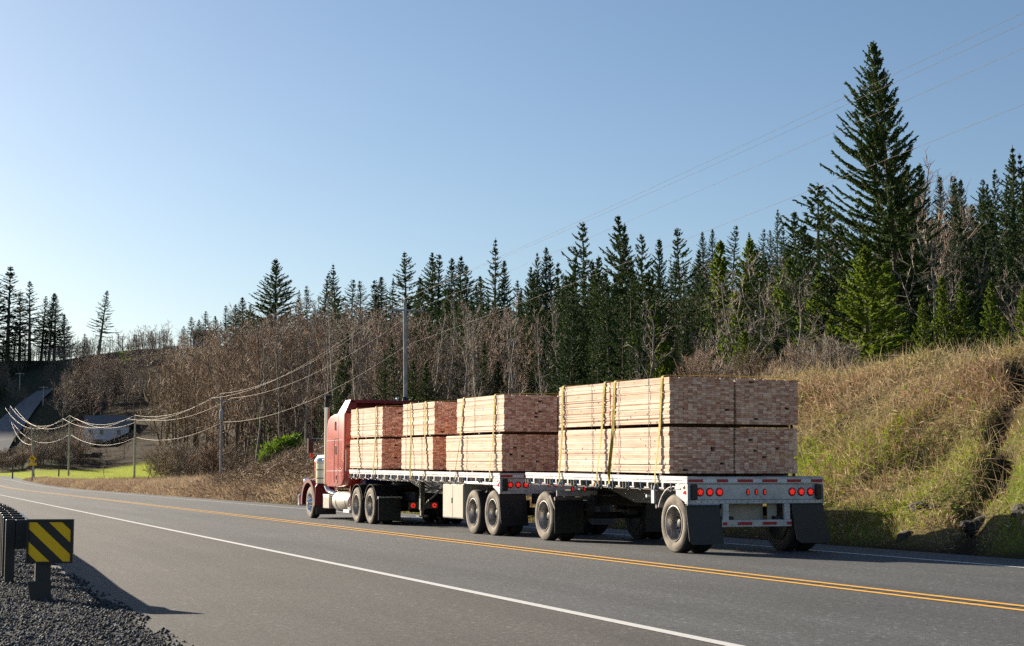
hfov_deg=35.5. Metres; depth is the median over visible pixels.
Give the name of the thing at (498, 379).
fir tree
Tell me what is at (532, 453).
lumber bundle
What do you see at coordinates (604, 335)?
fir tree
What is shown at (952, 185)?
fir tree
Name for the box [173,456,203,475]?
bare bush
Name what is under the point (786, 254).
fir tree
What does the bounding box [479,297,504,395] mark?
fir tree
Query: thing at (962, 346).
bare bush
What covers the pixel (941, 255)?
fir tree
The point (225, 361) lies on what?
bare tree
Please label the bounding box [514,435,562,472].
lumber bundle
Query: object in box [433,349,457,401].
bare tree
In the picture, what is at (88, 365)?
bare tree
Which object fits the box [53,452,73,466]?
bare bush
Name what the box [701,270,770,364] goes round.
bare tree
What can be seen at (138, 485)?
verge grass
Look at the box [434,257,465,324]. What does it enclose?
fir tree
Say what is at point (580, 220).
power cable
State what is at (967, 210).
bare tree
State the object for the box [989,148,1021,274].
fir tree
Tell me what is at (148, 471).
bare bush
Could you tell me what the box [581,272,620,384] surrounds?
fir tree
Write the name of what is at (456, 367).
bare tree
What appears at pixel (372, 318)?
bare tree
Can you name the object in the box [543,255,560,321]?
fir tree
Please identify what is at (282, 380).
bare tree
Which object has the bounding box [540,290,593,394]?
fir tree
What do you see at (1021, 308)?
young spruce
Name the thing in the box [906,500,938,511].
rock
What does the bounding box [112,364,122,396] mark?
bare tree
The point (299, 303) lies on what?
fir tree
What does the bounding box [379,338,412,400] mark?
fir tree
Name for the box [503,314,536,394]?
bare tree
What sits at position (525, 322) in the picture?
fir tree
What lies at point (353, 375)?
bare tree
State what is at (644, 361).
fir tree
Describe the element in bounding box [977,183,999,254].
fir tree
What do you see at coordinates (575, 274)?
fir tree
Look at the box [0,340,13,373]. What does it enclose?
fir tree
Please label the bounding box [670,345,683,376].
fir tree
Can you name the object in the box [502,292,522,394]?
bare tree
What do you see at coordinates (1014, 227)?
fir tree
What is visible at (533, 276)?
fir tree
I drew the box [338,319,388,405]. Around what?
bare tree
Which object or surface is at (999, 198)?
fir tree
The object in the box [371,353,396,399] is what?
fir tree
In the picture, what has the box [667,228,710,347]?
fir tree
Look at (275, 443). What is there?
laurel bush
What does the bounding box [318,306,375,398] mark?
bare tree
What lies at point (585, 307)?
fir tree
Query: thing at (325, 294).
fir tree
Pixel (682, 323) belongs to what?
bare tree
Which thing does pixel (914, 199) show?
fir tree
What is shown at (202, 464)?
bare bush
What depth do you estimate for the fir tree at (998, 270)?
112.96 m
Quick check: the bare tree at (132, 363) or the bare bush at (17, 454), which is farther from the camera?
the bare tree at (132, 363)
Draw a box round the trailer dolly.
[532,486,662,532]
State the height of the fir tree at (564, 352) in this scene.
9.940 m
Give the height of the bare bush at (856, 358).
2.518 m
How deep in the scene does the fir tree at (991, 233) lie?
126.74 m
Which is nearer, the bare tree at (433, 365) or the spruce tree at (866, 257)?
the spruce tree at (866, 257)
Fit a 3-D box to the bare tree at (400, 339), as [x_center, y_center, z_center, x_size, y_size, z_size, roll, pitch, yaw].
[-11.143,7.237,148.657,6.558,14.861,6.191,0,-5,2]
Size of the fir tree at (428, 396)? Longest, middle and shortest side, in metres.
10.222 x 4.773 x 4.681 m
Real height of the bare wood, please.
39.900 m
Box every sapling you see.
[146,446,154,477]
[148,439,162,475]
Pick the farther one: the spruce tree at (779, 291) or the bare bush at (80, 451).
the bare bush at (80, 451)
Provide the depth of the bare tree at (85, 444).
332.86 m
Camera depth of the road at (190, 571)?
18.92 m
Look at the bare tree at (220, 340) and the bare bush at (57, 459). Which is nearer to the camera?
the bare tree at (220, 340)
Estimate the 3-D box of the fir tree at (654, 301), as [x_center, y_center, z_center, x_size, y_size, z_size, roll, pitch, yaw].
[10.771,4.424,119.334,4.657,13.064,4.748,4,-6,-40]
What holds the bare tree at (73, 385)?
on the ground at (118, 459)
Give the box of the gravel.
[0,549,193,645]
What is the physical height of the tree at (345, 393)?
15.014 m
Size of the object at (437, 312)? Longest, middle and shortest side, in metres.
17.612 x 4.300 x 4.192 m
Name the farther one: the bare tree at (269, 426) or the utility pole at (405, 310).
the bare tree at (269, 426)
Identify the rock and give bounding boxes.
[896,530,911,541]
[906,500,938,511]
[960,514,986,535]
[1011,504,1023,517]
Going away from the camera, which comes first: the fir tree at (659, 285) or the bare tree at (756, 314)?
the bare tree at (756, 314)
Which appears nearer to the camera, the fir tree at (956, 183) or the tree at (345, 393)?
the tree at (345, 393)
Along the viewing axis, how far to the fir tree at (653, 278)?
139.99 m
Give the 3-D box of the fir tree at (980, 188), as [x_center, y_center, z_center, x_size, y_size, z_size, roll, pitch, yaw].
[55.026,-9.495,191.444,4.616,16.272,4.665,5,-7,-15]
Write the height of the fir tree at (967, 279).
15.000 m
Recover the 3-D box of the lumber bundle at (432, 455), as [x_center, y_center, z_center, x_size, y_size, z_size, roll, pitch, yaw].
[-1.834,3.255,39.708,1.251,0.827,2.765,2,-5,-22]
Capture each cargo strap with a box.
[356,407,374,478]
[372,405,396,479]
[409,402,416,480]
[422,400,456,480]
[454,396,483,482]
[488,393,548,484]
[558,385,573,486]
[595,381,610,487]
[607,380,619,488]
[653,375,794,490]
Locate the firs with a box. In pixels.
[3,242,825,465]
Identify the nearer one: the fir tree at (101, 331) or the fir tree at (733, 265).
the fir tree at (733, 265)
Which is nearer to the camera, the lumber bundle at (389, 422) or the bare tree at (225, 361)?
the lumber bundle at (389, 422)
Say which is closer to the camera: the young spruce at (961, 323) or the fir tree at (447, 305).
the young spruce at (961, 323)
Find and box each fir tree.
[0,266,33,355]
[0,282,24,353]
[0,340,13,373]
[4,294,37,360]
[4,320,34,369]
[6,281,54,363]
[8,364,14,382]
[13,341,31,370]
[23,296,59,360]
[32,293,67,360]
[34,331,51,364]
[39,297,67,359]
[48,314,78,359]
[78,334,91,359]
[86,290,118,351]
[130,334,139,348]
[177,326,189,345]
[178,317,197,345]
[190,320,207,345]
[202,311,213,345]
[209,316,222,343]
[222,304,244,339]
[222,306,234,340]
[226,298,248,340]
[230,258,308,368]
[236,305,256,334]
[293,290,304,337]
[299,286,316,324]
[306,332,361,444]
[308,264,352,343]
[310,273,346,319]
[314,368,340,449]
[317,297,345,394]
[333,279,358,329]
[352,281,370,319]
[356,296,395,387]
[365,280,394,321]
[366,277,394,333]
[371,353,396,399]
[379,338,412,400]
[381,251,430,346]
[383,279,402,334]
[400,275,432,396]
[400,360,423,401]
[407,252,448,344]
[407,290,428,365]
[410,254,444,328]
[414,363,438,402]
[416,327,441,397]
[426,300,434,328]
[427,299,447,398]
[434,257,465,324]
[435,358,450,399]
[436,289,457,368]
[439,280,455,324]
[439,290,489,401]
[440,294,492,401]
[441,292,469,383]
[446,256,472,310]
[451,337,474,399]
[454,265,489,328]
[467,275,492,329]
[467,284,482,336]
[471,309,493,392]
[471,340,497,397]
[474,237,512,324]
[479,293,487,341]
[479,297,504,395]
[485,302,507,387]
[486,302,501,361]
[491,361,507,394]
[493,260,514,360]
[501,319,514,389]
[502,279,525,359]
[503,291,543,394]
[507,267,543,394]
[509,272,541,364]
[510,308,517,372]
[513,299,522,367]
[513,306,541,392]
[522,252,551,322]
[524,356,542,394]
[530,283,550,344]
[531,311,548,389]
[532,247,559,335]
[533,326,551,394]
[534,222,592,375]
[535,316,559,394]
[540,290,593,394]
[541,262,583,375]
[542,288,567,373]
[542,326,560,395]
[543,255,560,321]
[543,275,580,395]
[543,275,591,394]
[552,255,584,395]
[553,326,581,391]
[553,338,572,395]
[575,357,584,383]
[576,266,600,370]
[578,326,601,384]
[579,303,584,336]
[581,216,642,335]
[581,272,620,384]
[581,335,595,369]
[582,323,613,384]
[582,337,594,382]
[584,256,609,356]
[584,296,610,357]
[586,259,604,310]
[588,267,597,323]
[593,294,624,382]
[595,307,613,378]
[598,289,626,341]
[599,341,621,379]
[603,296,636,381]
[604,304,627,380]
[606,275,625,364]
[612,223,638,336]
[612,255,644,357]
[620,333,639,380]
[624,317,654,377]
[625,276,645,331]
[627,274,656,358]
[627,283,645,364]
[627,307,658,379]
[632,234,659,303]
[636,272,680,366]
[638,314,645,358]
[644,295,675,376]
[647,268,673,365]
[649,238,678,339]
[653,302,679,376]
[655,266,675,355]
[665,258,679,311]
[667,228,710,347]
[669,309,693,376]
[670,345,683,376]
[676,276,716,372]
[676,324,692,376]
[686,250,712,338]
[690,232,711,298]
[693,296,724,369]
[702,229,718,295]
[704,323,719,369]
[708,225,740,296]
[718,312,732,364]
[738,255,782,350]
[738,297,759,353]
[741,232,758,296]
[753,301,779,374]
[754,182,850,360]
[756,229,766,272]
[759,223,836,373]
[760,230,775,296]
[763,248,794,363]
[767,209,787,302]
[768,320,784,361]
[770,225,788,296]
[771,336,784,373]
[772,210,811,305]
[789,40,970,366]
[791,224,861,335]
[792,210,846,349]
[805,255,869,356]
[831,269,862,367]
[848,200,872,281]
[853,276,864,356]
[867,208,922,355]
[873,216,892,307]
[882,248,919,356]
[897,162,943,276]
[901,202,937,351]
[905,226,950,351]
[912,164,945,260]
[932,175,951,259]
[932,237,949,275]
[940,216,999,355]
[941,187,982,304]
[943,176,959,241]
[944,243,999,352]
[945,208,968,262]
[948,179,971,239]
[949,176,973,227]
[963,179,985,239]
[965,205,982,266]
[965,236,993,351]
[967,221,987,285]
[974,187,1004,273]
[974,223,1014,346]
[975,198,1015,289]
[975,243,1020,350]
[977,157,1021,258]
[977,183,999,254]
[979,209,1010,322]
[987,169,1007,258]
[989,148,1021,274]
[993,245,1020,345]
[994,220,1019,335]
[998,185,1011,246]
[999,178,1023,310]
[1006,206,1021,296]
[1006,234,1023,311]
[1011,153,1023,258]
[1011,207,1023,329]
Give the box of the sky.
[0,0,1023,360]
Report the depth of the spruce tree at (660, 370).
100.20 m
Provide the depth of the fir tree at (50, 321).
468.66 m
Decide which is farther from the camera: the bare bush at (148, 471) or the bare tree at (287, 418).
the bare bush at (148, 471)
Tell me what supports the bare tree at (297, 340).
on the ground at (118, 459)
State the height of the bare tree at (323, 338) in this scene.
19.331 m
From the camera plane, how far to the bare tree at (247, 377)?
234.65 m
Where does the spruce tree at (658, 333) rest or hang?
on the ground at (118, 459)
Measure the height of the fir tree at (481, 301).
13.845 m
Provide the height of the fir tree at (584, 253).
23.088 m
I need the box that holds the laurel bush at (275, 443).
[255,431,304,463]
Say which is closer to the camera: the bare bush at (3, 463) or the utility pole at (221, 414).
the utility pole at (221, 414)
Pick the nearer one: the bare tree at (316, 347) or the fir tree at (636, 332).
the fir tree at (636, 332)
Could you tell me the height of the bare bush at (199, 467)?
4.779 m
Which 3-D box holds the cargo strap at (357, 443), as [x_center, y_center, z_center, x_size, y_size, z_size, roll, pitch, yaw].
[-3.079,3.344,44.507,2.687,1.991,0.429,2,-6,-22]
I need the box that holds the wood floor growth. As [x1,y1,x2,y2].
[86,470,280,479]
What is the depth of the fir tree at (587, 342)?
125.03 m
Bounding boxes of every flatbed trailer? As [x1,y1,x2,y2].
[349,469,615,535]
[525,472,829,552]
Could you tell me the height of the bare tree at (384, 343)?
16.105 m
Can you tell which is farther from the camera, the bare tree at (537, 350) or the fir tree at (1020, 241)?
the bare tree at (537, 350)
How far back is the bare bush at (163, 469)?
202.62 m
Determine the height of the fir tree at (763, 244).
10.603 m
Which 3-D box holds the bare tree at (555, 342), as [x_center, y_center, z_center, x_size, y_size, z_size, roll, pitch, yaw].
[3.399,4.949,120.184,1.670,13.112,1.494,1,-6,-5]
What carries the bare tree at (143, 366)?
on the ground at (118, 459)
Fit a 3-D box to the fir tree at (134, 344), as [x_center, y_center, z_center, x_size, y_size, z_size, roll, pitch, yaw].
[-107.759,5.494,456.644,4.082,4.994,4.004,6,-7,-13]
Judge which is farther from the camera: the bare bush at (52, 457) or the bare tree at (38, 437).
the bare tree at (38, 437)
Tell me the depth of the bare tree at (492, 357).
189.50 m
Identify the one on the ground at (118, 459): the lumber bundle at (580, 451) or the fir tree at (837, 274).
the fir tree at (837, 274)
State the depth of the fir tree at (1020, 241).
126.16 m
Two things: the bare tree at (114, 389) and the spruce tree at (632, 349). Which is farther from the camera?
the bare tree at (114, 389)
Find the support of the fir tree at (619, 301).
on the ground at (118, 459)
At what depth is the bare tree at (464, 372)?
140.36 m
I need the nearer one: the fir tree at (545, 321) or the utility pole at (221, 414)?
the utility pole at (221, 414)
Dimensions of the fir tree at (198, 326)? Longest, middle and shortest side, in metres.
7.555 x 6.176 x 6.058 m
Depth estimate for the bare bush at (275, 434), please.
199.70 m
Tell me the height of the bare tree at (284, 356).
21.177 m
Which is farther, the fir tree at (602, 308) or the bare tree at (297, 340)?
the bare tree at (297, 340)
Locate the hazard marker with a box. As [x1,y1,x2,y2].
[26,519,73,562]
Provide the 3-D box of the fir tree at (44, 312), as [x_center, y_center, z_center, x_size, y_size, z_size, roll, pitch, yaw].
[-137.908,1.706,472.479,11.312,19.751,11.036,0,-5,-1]
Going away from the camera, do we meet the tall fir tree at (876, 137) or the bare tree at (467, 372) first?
the tall fir tree at (876, 137)
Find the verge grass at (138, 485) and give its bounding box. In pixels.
[22,467,345,505]
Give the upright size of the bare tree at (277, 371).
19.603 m
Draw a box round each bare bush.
[0,448,13,469]
[0,455,11,469]
[3,456,15,470]
[7,445,29,467]
[10,456,20,467]
[11,446,31,468]
[13,452,26,468]
[17,435,35,451]
[23,443,46,462]
[29,445,53,465]
[35,453,45,466]
[41,434,58,449]
[44,449,57,464]
[51,449,71,467]
[53,438,74,460]
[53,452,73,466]
[66,437,75,455]
[66,438,92,461]
[72,444,92,464]
[135,438,185,476]
[138,447,174,476]
[138,449,167,476]
[149,438,196,476]
[152,440,201,476]
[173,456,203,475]
[177,441,203,475]
[186,448,215,475]
[188,441,230,473]
[190,435,243,473]
[193,448,222,474]
[217,440,243,470]
[232,450,250,469]
[244,442,256,464]
[262,423,287,440]
[663,347,721,377]
[664,344,746,377]
[698,355,756,377]
[706,358,746,378]
[719,343,786,378]
[752,358,801,379]
[761,338,813,376]
[787,331,857,371]
[788,344,864,373]
[802,332,869,372]
[820,346,876,371]
[835,358,863,371]
[882,350,918,362]
[910,345,946,357]
[944,342,976,358]
[979,338,1017,356]
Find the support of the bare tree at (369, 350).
on the ground at (118, 459)
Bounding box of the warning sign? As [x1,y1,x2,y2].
[28,455,36,480]
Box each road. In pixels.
[0,386,61,451]
[0,476,1023,645]
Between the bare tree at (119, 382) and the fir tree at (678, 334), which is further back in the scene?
the bare tree at (119, 382)
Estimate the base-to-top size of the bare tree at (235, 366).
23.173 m
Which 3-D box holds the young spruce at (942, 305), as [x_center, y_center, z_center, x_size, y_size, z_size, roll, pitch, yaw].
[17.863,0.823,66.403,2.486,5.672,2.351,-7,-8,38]
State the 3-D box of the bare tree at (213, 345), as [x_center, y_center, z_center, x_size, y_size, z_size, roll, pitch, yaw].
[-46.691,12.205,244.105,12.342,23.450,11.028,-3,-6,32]
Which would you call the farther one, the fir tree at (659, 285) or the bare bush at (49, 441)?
the bare bush at (49, 441)
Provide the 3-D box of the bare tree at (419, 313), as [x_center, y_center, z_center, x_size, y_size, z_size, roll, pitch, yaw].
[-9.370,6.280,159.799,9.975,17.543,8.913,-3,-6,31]
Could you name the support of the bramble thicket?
on the ground at (118, 459)
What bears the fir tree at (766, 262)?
on the ground at (118, 459)
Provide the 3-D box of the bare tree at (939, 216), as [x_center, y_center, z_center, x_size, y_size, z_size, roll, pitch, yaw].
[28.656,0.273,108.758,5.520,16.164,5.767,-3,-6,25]
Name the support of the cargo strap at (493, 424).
attached to the flatbed trailer at (499, 505)
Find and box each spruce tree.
[621,328,648,379]
[643,305,668,376]
[646,339,678,377]
[685,240,735,352]
[711,292,767,370]
[724,237,777,353]
[727,330,764,376]
[758,254,811,372]
[782,272,849,371]
[809,245,924,369]
[822,319,837,348]
[857,261,915,366]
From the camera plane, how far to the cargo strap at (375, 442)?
42.50 m
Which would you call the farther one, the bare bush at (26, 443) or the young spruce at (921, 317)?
the bare bush at (26, 443)
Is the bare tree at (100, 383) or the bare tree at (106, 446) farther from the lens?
the bare tree at (100, 383)
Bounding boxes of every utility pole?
[27,424,35,477]
[39,386,47,405]
[67,416,76,475]
[127,415,143,477]
[211,394,231,472]
[387,299,422,397]
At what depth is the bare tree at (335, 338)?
198.33 m
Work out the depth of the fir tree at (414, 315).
250.73 m
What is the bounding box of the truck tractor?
[298,395,462,523]
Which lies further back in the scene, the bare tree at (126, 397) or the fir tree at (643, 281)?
the bare tree at (126, 397)
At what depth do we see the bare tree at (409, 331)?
225.90 m
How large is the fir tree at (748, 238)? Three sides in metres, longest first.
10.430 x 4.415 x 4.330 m
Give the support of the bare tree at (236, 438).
on the ground at (118, 459)
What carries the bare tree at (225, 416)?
on the ground at (118, 459)
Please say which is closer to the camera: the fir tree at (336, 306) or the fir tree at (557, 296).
the fir tree at (557, 296)
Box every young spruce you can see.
[910,295,934,358]
[924,276,964,356]
[944,280,982,357]
[971,281,1002,355]
[994,316,1016,354]
[1008,288,1023,346]
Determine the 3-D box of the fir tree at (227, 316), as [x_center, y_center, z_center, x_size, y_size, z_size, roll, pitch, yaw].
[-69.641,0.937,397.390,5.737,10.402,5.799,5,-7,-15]
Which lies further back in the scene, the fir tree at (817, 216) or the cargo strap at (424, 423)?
the fir tree at (817, 216)
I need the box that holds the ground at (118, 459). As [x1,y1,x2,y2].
[0,291,1023,645]
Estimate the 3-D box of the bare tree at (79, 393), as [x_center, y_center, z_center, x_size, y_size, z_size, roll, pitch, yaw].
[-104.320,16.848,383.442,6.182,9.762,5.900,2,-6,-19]
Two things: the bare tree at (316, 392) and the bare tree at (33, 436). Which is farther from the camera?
the bare tree at (33, 436)
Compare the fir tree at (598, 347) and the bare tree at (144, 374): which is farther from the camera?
the bare tree at (144, 374)
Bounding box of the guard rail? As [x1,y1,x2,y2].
[0,503,50,600]
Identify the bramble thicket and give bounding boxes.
[163,432,348,504]
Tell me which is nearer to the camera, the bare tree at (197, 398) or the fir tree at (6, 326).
the bare tree at (197, 398)
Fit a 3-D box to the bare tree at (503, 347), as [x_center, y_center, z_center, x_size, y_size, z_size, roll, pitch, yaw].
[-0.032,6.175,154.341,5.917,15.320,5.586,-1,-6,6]
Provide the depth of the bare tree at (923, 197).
118.51 m
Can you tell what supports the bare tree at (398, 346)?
on the ground at (118, 459)
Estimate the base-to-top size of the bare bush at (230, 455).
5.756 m
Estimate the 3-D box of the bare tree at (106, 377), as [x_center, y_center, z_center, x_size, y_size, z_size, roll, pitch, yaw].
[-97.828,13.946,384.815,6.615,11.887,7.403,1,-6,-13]
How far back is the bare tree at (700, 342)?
118.29 m
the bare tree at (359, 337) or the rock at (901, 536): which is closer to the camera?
the rock at (901, 536)
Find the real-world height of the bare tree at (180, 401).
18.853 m
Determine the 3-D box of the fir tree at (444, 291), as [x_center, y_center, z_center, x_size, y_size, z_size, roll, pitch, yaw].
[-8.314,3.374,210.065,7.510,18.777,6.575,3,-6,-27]
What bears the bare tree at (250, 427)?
on the ground at (118, 459)
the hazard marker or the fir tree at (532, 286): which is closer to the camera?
the hazard marker
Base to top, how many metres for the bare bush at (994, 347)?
2.277 m
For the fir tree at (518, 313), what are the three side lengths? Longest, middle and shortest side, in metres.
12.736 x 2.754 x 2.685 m
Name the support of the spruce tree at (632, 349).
on the ground at (118, 459)
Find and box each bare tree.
[4,371,14,389]
[7,378,16,397]
[12,385,21,405]
[24,422,43,462]
[28,426,44,451]
[33,424,52,466]
[40,364,55,384]
[45,371,77,430]
[47,429,62,461]
[48,372,62,397]
[50,422,73,449]
[51,368,76,409]
[55,366,86,410]
[56,363,70,378]
[56,377,66,410]
[62,380,74,409]
[63,381,82,432]
[65,371,89,409]
[66,374,87,412]
[67,420,93,451]
[69,359,91,404]
[72,381,102,417]
[78,353,102,388]
[79,432,93,457]
[85,351,103,400]
[85,360,105,403]
[88,372,98,407]
[90,370,111,414]
[93,359,117,404]
[95,369,106,403]
[95,443,106,458]
[97,375,113,414]
[99,369,124,402]
[100,358,121,396]
[101,440,111,457]
[102,352,121,393]
[105,384,118,414]
[108,359,127,400]
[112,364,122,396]
[116,362,136,403]
[118,372,137,412]
[118,433,129,452]
[121,363,134,399]
[123,373,140,413]
[126,353,140,385]
[126,360,139,398]
[135,362,149,396]
[136,353,160,388]
[138,346,202,471]
[140,367,157,401]
[141,329,213,463]
[151,370,158,398]
[155,337,221,464]
[158,364,202,474]
[159,330,243,447]
[161,357,218,459]
[168,383,197,471]
[174,380,205,474]
[175,334,273,465]
[177,363,211,449]
[179,351,254,456]
[180,355,254,470]
[186,321,256,463]
[187,344,229,446]
[194,374,234,473]
[196,314,243,446]
[197,329,250,442]
[198,309,270,460]
[198,367,235,468]
[209,300,301,454]
[217,329,249,449]
[218,303,295,443]
[223,315,302,448]
[224,333,274,466]
[225,318,266,433]
[227,301,321,439]
[229,326,258,445]
[229,345,303,440]
[234,294,354,442]
[240,307,310,438]
[242,343,315,436]
[245,315,319,416]
[245,326,315,434]
[248,312,335,438]
[250,310,291,355]
[255,318,275,464]
[255,335,323,434]
[264,355,313,438]
[266,305,287,437]
[270,311,343,443]
[274,317,363,433]
[275,297,363,434]
[280,340,336,441]
[284,320,307,404]
[288,339,340,442]
[291,296,322,450]
[293,311,374,411]
[294,312,328,438]
[297,312,368,407]
[299,316,390,400]
[302,321,332,444]
[308,314,331,419]
[312,298,416,395]
[316,292,346,414]
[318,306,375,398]
[318,306,410,399]
[318,309,339,395]
[320,306,356,376]
[324,298,379,381]
[332,308,380,408]
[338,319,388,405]
[339,338,383,405]
[344,309,363,399]
[348,307,402,399]
[351,294,370,399]
[356,310,433,400]
[357,323,422,400]
[363,305,449,400]
[364,311,446,401]
[365,298,385,399]
[371,320,401,398]
[373,325,436,400]
[379,321,401,372]
[395,313,424,361]
[395,320,417,389]
[399,335,447,401]
[407,315,454,402]
[408,308,489,401]
[411,320,446,357]
[415,307,496,401]
[424,301,451,401]
[428,300,531,397]
[431,333,484,400]
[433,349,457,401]
[442,288,464,401]
[453,304,517,395]
[456,305,473,398]
[458,294,475,397]
[465,305,484,396]
[471,328,500,389]
[478,317,523,395]
[487,308,535,395]
[491,322,537,386]
[498,305,527,394]
[499,315,517,394]
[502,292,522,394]
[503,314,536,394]
[503,314,556,386]
[504,338,534,394]
[526,322,552,391]
[531,304,548,394]
[541,295,557,391]
[547,306,563,395]
[626,297,682,379]
[670,332,716,376]
[671,297,698,353]
[679,282,758,362]
[687,251,804,374]
[694,327,709,364]
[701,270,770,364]
[754,253,850,373]
[821,221,862,294]
[831,146,998,347]
[860,218,982,356]
[900,207,971,313]
[902,220,976,352]
[928,203,1009,351]
[987,282,1020,345]
[989,255,1023,349]
[1006,299,1023,344]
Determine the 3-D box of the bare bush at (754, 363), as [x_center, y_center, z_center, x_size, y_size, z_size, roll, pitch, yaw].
[9.050,2.051,61.189,2.975,2.602,2.554,-1,-6,10]
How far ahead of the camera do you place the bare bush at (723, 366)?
73.03 m
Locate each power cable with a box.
[8,12,1023,428]
[11,23,1023,425]
[12,104,1023,444]
[15,49,1020,428]
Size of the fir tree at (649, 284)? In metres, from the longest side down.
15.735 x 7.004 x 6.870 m
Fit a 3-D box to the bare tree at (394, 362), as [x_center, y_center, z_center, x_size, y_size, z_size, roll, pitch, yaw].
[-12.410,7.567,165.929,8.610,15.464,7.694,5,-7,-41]
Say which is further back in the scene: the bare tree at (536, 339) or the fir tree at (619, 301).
the bare tree at (536, 339)
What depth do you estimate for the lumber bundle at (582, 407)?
30.18 m
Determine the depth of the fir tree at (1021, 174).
152.36 m
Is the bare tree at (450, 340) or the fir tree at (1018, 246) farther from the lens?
the bare tree at (450, 340)
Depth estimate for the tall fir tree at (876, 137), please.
98.33 m
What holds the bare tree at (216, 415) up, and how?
on the ground at (118, 459)
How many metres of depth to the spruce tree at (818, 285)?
100.12 m
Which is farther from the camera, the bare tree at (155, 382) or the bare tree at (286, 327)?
the bare tree at (155, 382)
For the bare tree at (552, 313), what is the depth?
126.31 m
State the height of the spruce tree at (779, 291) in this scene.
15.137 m
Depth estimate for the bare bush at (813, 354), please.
61.63 m
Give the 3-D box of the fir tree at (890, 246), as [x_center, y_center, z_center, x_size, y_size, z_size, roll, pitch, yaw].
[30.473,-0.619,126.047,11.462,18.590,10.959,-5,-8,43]
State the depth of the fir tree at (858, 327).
102.55 m
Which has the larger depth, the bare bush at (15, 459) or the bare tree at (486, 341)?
the bare bush at (15, 459)
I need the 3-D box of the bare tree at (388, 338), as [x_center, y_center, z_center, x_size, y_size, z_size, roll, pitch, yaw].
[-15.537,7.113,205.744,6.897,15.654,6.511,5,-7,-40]
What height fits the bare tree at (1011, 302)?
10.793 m
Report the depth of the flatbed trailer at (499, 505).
35.07 m
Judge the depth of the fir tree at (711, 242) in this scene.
241.99 m
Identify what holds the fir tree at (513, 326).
on the ground at (118, 459)
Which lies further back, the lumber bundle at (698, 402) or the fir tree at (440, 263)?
the fir tree at (440, 263)
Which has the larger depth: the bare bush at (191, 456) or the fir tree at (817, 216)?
the bare bush at (191, 456)
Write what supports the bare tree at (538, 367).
on the ground at (118, 459)
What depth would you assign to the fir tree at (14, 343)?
450.97 m
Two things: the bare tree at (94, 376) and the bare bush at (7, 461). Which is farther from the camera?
the bare tree at (94, 376)
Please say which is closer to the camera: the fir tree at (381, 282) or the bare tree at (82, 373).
the fir tree at (381, 282)
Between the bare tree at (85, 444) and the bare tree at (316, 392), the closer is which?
the bare tree at (316, 392)
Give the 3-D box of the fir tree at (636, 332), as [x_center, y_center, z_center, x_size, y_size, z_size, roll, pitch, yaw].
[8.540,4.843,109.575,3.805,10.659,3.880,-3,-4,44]
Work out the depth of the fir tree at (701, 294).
123.26 m
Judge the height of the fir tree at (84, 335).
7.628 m
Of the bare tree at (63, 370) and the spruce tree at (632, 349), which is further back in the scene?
the bare tree at (63, 370)
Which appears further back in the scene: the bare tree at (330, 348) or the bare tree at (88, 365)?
the bare tree at (88, 365)
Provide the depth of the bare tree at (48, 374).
416.24 m
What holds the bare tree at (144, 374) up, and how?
on the ground at (118, 459)
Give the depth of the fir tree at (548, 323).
156.51 m
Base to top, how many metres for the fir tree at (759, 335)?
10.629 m
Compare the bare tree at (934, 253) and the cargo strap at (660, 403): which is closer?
the cargo strap at (660, 403)
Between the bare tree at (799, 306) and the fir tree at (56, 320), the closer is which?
the bare tree at (799, 306)
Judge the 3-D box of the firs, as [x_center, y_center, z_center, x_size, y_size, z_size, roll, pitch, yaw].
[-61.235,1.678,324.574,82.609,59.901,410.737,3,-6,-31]
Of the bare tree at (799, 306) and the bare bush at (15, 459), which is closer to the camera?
the bare tree at (799, 306)
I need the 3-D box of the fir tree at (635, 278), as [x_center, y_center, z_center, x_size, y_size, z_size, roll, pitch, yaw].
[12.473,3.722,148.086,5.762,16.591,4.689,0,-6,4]
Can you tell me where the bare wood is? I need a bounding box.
[0,231,946,458]
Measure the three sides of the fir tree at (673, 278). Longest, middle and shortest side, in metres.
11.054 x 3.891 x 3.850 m
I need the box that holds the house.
[83,415,133,445]
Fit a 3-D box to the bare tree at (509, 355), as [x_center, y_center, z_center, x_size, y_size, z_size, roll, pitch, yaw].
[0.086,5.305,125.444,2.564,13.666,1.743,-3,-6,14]
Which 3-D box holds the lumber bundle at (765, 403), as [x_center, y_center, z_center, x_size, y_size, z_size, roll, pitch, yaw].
[3.926,1.484,28.910,1.251,0.827,2.652,2,-5,-22]
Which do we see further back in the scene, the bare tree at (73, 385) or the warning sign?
the bare tree at (73, 385)
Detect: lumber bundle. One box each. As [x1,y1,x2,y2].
[350,439,404,469]
[351,407,413,438]
[401,437,457,470]
[403,402,467,436]
[446,434,554,472]
[457,394,556,434]
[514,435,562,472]
[531,396,567,434]
[558,429,628,473]
[559,383,621,429]
[610,377,733,427]
[611,427,733,475]
[680,379,798,427]
[725,428,797,475]
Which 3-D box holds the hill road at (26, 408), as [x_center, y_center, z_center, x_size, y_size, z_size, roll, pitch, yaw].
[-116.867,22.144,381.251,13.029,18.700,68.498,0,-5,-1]
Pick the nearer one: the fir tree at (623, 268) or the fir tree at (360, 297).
the fir tree at (623, 268)
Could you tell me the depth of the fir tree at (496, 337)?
199.37 m
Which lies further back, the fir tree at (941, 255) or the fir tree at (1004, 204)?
the fir tree at (1004, 204)
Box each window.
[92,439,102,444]
[99,429,103,434]
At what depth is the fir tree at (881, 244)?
122.36 m
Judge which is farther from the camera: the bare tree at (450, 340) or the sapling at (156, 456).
the sapling at (156, 456)
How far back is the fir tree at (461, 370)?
155.80 m

